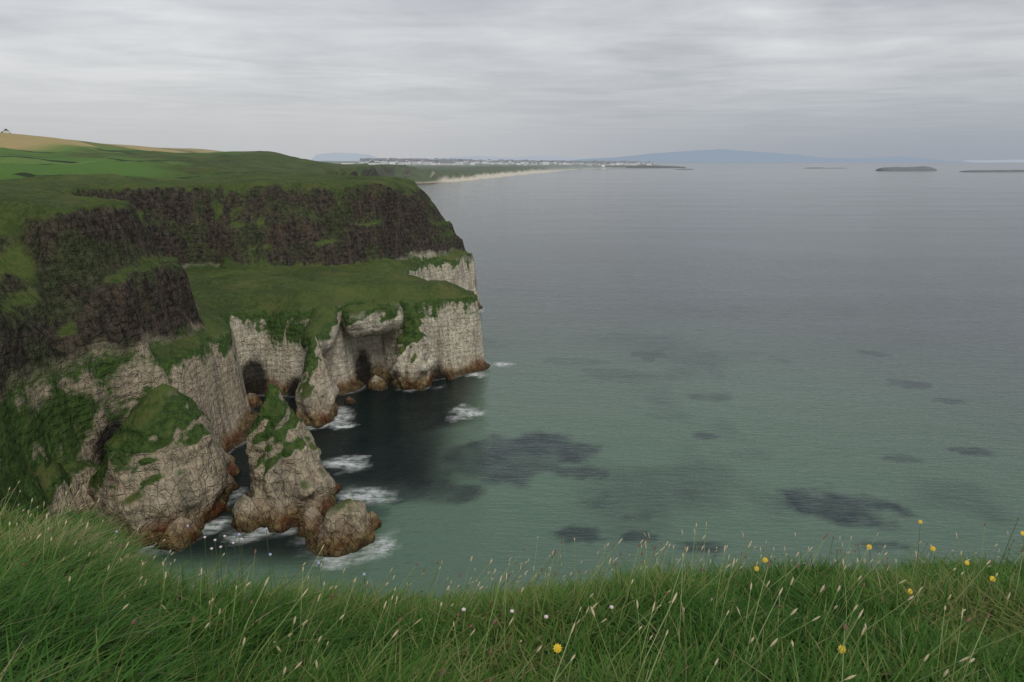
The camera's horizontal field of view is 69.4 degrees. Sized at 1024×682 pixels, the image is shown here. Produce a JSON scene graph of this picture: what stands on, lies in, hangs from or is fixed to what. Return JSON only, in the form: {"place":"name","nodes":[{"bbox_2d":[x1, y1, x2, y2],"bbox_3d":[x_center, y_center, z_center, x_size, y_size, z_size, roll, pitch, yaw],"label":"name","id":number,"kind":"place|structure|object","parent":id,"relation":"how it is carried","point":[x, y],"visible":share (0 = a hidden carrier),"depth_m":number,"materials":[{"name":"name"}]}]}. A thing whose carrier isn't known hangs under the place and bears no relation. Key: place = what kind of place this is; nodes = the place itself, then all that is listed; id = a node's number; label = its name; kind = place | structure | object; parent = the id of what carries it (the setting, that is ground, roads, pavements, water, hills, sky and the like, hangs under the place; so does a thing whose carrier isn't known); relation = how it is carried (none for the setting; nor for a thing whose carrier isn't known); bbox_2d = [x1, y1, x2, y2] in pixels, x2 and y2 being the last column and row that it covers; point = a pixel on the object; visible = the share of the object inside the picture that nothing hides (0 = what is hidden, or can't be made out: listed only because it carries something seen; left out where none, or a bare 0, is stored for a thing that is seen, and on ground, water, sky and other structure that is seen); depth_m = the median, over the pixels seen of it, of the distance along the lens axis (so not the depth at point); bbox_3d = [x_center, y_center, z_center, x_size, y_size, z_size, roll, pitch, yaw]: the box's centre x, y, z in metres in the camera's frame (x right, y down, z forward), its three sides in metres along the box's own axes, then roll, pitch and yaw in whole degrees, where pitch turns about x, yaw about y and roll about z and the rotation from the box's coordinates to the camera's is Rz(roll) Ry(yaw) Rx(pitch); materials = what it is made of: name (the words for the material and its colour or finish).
{"place":"outdoors","nodes":[
{"label":"outdoors","id":0,"kind":"place"},
{"bbox_2d":[0,133,670,681],"bbox_3d":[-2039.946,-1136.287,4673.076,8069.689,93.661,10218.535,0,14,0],"label":"terrain","id":1,"kind":"structure","parent":0,"point":[204,279],"depth_m":130.99,"materials":[{"name":"green plant"}]},
{"bbox_2d":[87,383,235,542],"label":"stack","id":2,"kind":"object","parent":1,"relation":"on","point":[166,459],"visible":0.94,"depth_m":80.38,"materials":[{"name":"grey stone"}]},
{"bbox_2d":[152,516,202,551],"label":"boulder","id":3,"kind":"object","parent":1,"relation":"on","point":[176,531],"visible":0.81,"depth_m":78.92,"materials":[{"name":"brown stone"}]},
{"bbox_2d":[228,474,239,490],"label":"boulder","id":4,"kind":"object","parent":1,"relation":"on","point":[237,486],"visible":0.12,"depth_m":92.93,"materials":[{"name":"brown stone"}]},
{"bbox_2d":[227,453,241,476],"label":"boulder","id":5,"kind":"object","parent":1,"relation":"on","point":[234,470],"visible":0.21,"depth_m":97.00,"materials":[{"name":"brown stone"}]},
{"bbox_2d":[231,494,261,532],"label":"rock","id":6,"kind":"object","parent":1,"relation":"on","point":[245,515],"visible":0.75,"depth_m":82.48,"materials":[{"name":"beige stone"}]},
{"bbox_2d":[247,393,262,408],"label":"boulder","id":7,"kind":"object","parent":1,"relation":"on","point":[254,400],"visible":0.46,"depth_m":124.36,"materials":[{"name":"brown stone"}]},
{"bbox_2d":[246,382,341,533],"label":"stack","id":8,"kind":"object","parent":1,"relation":"on","point":[292,479],"visible":0.93,"depth_m":84.31,"materials":[{"name":"grey stone"}]},
{"bbox_2d":[297,506,323,537],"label":"boulder","id":9,"kind":"object","parent":1,"relation":"on","point":[311,520],"visible":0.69,"depth_m":81.12,"materials":[{"name":"beige stone"}]},
{"bbox_2d":[295,332,338,428],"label":"rock pinnacle","id":10,"kind":"object","parent":1,"relation":"on","point":[316,392],"visible":0.89,"depth_m":116.76,"materials":[{"name":"grey stone"}]},
{"bbox_2d":[301,304,341,354],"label":"rock buttress","id":11,"kind":"structure","parent":10,"relation":"attached to","point":[324,323],"depth_m":123.91,"materials":[{"name":"green plant"}]},
{"bbox_2d":[342,298,402,338],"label":"arch lintel","id":12,"kind":"structure","parent":10,"relation":"attached to","point":[377,316],"depth_m":130.37,"materials":[{"name":"beige stone"}]},
{"bbox_2d":[1,129,656,166],"bbox_3d":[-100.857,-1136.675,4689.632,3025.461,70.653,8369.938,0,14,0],"label":"town houses","id":13,"kind":"structure","parent":1,"relation":"on","point":[412,161],"depth_m":4920.63,"materials":[{"name":"white"}]},
{"bbox_2d":[312,499,374,557],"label":"boulder","id":14,"kind":"object","parent":1,"relation":"on","point":[347,523],"visible":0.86,"depth_m":77.97,"materials":[{"name":"beige stone"}]},
{"bbox_2d":[369,511,381,530],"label":"boulder","id":15,"kind":"object","parent":1,"relation":"on","point":[376,522],"visible":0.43,"depth_m":82.82,"materials":[{"name":"brown stone"}]},
{"bbox_2d":[366,375,388,390],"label":"boulder","id":16,"kind":"object","parent":1,"relation":"on","point":[375,383],"visible":0.73,"depth_m":133.45,"materials":[{"name":"brown stone"}]},
{"bbox_2d":[389,312,433,389],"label":"buttress","id":17,"kind":"structure","parent":1,"relation":"on","point":[412,364],"depth_m":134.16,"materials":[{"name":"beige stone"}]},
{"bbox_2d":[446,372,453,379],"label":"boulder","id":18,"kind":"object","parent":1,"relation":"on","point":[449,376],"visible":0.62,"depth_m":139.52,"materials":[{"name":"brown stone"}]},
{"bbox_2d":[0,487,1023,681],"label":"grass","id":19,"kind":"structure","parent":1,"relation":"on","point":[36,628],"depth_m":3.55,"materials":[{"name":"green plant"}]},
{"bbox_2d":[0,481,1023,679],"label":"pale seed heads","id":20,"kind":"object","parent":1,"relation":"on","point":[672,601],"visible":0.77,"depth_m":3.50,"materials":[{"name":"beige plant"}]},
{"bbox_2d":[2,488,1023,681],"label":"grass seed heads","id":21,"kind":"object","parent":1,"relation":"on","point":[667,592],"visible":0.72,"depth_m":3.78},
{"bbox_2d":[116,520,1022,681],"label":"flower stems","id":22,"kind":"object","parent":1,"relation":"on","point":[545,620],"visible":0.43,"depth_m":5.02,"materials":[{"name":"green plant"}]},
{"bbox_2d":[115,525,364,575],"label":"blue flowers","id":23,"kind":"object","parent":22,"relation":"attached to","point":[238,534],"visible":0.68,"depth_m":5.49,"materials":[{"name":"blue plant"}]},
{"bbox_2d":[203,535,613,618],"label":"white flowers","id":24,"kind":"object","parent":22,"relation":"on","point":[512,610],"visible":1,"depth_m":3.38,"materials":[{"name":"white plant"}]},
{"bbox_2d":[553,520,1023,653],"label":"yellow flowers","id":25,"kind":"object","parent":22,"relation":"attached to","point":[557,648],"visible":0.94,"depth_m":4.03,"materials":[{"name":"yellow plant"}]},
{"bbox_2d":[562,517,1021,662],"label":"flower buds","id":26,"kind":"object","parent":22,"relation":"on","point":[563,660],"visible":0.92,"depth_m":4.80,"materials":[{"name":"yellow"}]},
{"bbox_2d":[592,165,685,167],"bbox_3d":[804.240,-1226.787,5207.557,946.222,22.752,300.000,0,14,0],"label":"distant headland","id":27,"kind":"structure","parent":1,"relation":"on","point":[635,166],"depth_m":5061.12,"materials":[{"name":"grey"}]},
{"bbox_2d":[311,153,376,160],"bbox_3d":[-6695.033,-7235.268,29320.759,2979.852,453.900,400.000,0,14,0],"label":"hill","id":28,"kind":"structure","parent":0,"point":[338,157],"depth_m":29117.53,"materials":[{"name":"grey"}]},
{"bbox_2d":[428,156,591,160],"bbox_3d":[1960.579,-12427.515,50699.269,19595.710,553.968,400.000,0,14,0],"label":"hills","id":29,"kind":"structure","parent":0,"point":[539,158],"depth_m":50485.99,"materials":[{"name":"grey"}]},
{"bbox_2d":[0,0,1023,160],"label":"sky","id":30,"kind":"structure","parent":0,"point":[303,79],"materials":[{"name":"grey"}]},
{"bbox_2d":[131,162,1023,604],"bbox_3d":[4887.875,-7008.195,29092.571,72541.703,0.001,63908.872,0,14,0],"label":"sea","id":31,"kind":"structure","parent":0,"point":[769,356],"depth_m":131.37,"materials":[{"name":"teal liquid"}]},
{"bbox_2d":[344,396,355,403],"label":"boulder","id":32,"kind":"object","parent":31,"relation":"in","point":[349,400],"visible":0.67,"depth_m":125.92,"materials":[{"name":"brown stone"}]},
{"bbox_2d":[415,383,424,390],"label":"boulder","id":33,"kind":"object","parent":31,"relation":"in","point":[419,387],"visible":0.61,"depth_m":133.17,"materials":[{"name":"brown stone"}]},
{"bbox_2d":[875,166,936,170],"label":"skerry","id":34,"kind":"structure","parent":31,"relation":"in","point":[922,168],"depth_m":3367.97,"materials":[{"name":"grey stone"}]},
{"bbox_2d":[960,170,1023,171],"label":"skerry","id":35,"kind":"structure","parent":31,"relation":"in","point":[993,171],"depth_m":2970.39,"materials":[{"name":"grey stone"}]},
{"bbox_2d":[570,149,974,162],"bbox_3d":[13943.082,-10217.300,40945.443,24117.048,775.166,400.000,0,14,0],"label":"mountain","id":36,"kind":"structure","parent":0,"point":[717,156],"depth_m":40777.15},
{"bbox_2d":[965,160,1023,161],"bbox_3d":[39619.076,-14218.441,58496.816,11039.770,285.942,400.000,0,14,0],"label":"land","id":37,"kind":"structure","parent":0,"point":[994,161],"depth_m":58307.14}
]}

